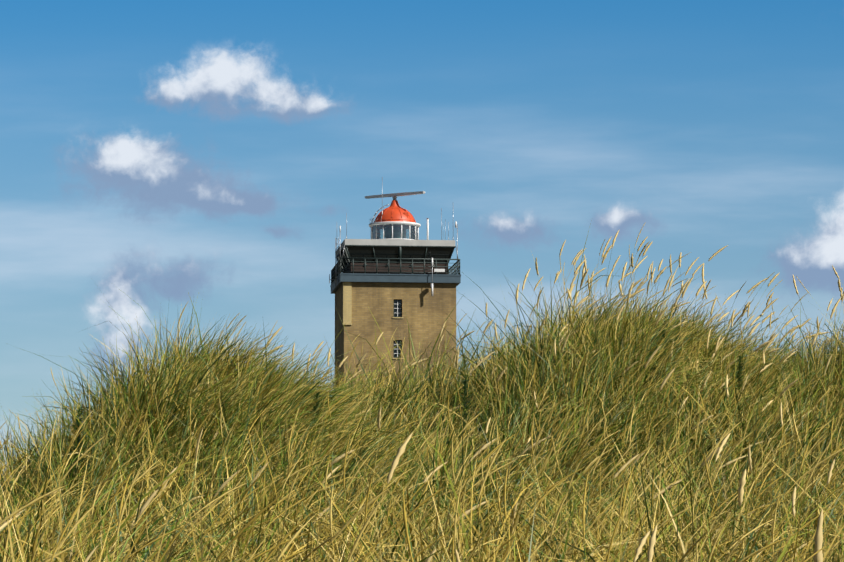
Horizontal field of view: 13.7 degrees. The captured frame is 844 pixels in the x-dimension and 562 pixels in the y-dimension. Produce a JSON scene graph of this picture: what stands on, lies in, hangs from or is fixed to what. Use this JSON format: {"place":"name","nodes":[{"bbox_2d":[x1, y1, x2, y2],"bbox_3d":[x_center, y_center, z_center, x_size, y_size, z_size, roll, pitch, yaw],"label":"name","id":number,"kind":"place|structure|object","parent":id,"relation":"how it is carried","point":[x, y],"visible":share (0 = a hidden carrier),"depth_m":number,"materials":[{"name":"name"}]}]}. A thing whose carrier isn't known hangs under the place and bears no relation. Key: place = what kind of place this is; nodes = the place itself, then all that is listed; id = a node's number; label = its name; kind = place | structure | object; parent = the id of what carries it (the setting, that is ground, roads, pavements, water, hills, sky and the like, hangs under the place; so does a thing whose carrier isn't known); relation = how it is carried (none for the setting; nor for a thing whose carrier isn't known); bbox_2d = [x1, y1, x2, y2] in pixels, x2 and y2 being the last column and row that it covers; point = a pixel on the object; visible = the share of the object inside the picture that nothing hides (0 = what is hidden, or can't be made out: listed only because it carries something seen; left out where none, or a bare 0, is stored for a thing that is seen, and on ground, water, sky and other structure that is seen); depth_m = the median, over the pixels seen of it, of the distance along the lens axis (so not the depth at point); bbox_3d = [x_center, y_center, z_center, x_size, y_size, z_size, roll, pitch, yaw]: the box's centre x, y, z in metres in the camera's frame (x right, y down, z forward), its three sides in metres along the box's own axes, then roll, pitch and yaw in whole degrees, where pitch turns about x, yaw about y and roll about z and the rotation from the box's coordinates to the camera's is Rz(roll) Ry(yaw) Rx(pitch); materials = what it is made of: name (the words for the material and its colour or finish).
{"place":"outdoors","nodes":[
{"label":"outdoors","id":0,"kind":"place"},
{"bbox_2d":[0,0,843,471],"label":"sky","id":1,"kind":"structure","parent":0,"point":[164,154],"materials":[{"name":"blue"}]},
{"bbox_3d":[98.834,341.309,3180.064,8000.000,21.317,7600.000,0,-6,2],"label":"dune","id":2,"kind":"structure","parent":0,"visible":0},
{"bbox_2d":[335,282,455,394],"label":"tower","id":3,"kind":"structure","parent":2,"relation":"on","point":[360,305],"depth_m":264.95,"materials":[{"name":"brown brick"}]},
{"bbox_2d":[330,257,460,293],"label":"balcony","id":4,"kind":"structure","parent":3,"relation":"on","point":[451,277],"depth_m":265.16,"materials":[{"name":"black metal"}]},
{"bbox_2d":[337,239,454,273],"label":"control room","id":5,"kind":"object","parent":4,"relation":"on","point":[389,248],"visible":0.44,"depth_m":265.80,"materials":[{"name":"grey metal"}]},
{"bbox_2d":[329,207,457,295],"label":"antennas","id":6,"kind":"object","parent":5,"relation":"on","point":[431,284],"visible":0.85,"depth_m":266.38,"materials":[{"name":"silver metal"}]},
{"bbox_2d":[369,221,420,239],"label":"lantern room","id":7,"kind":"object","parent":5,"relation":"on","point":[397,232],"visible":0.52,"depth_m":269.00,"materials":[{"name":"white paint"}]},
{"bbox_2d":[371,200,415,226],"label":"dome roof","id":8,"kind":"structure","parent":7,"relation":"on","point":[394,211],"depth_m":269.04,"materials":[{"name":"paint"}]},
{"bbox_2d":[365,191,424,199],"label":"radar scanner","id":9,"kind":"object","parent":8,"relation":"on","point":[394,196],"visible":0.92,"depth_m":270.06,"materials":[{"name":"white paint"}]},
{"bbox_2d":[61,320,747,488],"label":"dune herbs","id":10,"kind":"object","parent":2,"relation":"on","point":[738,375],"visible":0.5,"depth_m":26.67,"materials":[{"name":"green plant"}]},
{"bbox_2d":[124,328,708,504],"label":"lyme grass leaves","id":11,"kind":"object","parent":2,"relation":"on","point":[226,414],"visible":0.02,"depth_m":22.23,"materials":[{"name":"green plant"}]},
{"bbox_2d":[0,331,843,561],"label":"marram bent stalks","id":12,"kind":"object","parent":2,"relation":"on","point":[455,499],"visible":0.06,"depth_m":18.73,"materials":[{"name":"plant"}]},
{"bbox_2d":[0,220,843,561],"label":"marram tussocks","id":13,"kind":"object","parent":2,"relation":"on","point":[110,544],"visible":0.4,"depth_m":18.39,"materials":[{"name":"green plant"}]},
{"bbox_2d":[0,222,843,561],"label":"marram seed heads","id":14,"kind":"object","parent":2,"relation":"on","point":[650,542],"visible":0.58,"depth_m":18.10,"materials":[{"name":"beige plant"}]},
{"bbox_2d":[0,251,843,561],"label":"marram fine blades","id":15,"kind":"object","parent":2,"relation":"on","point":[492,545],"visible":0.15,"depth_m":18.17,"materials":[{"name":"green plant"}]}
]}

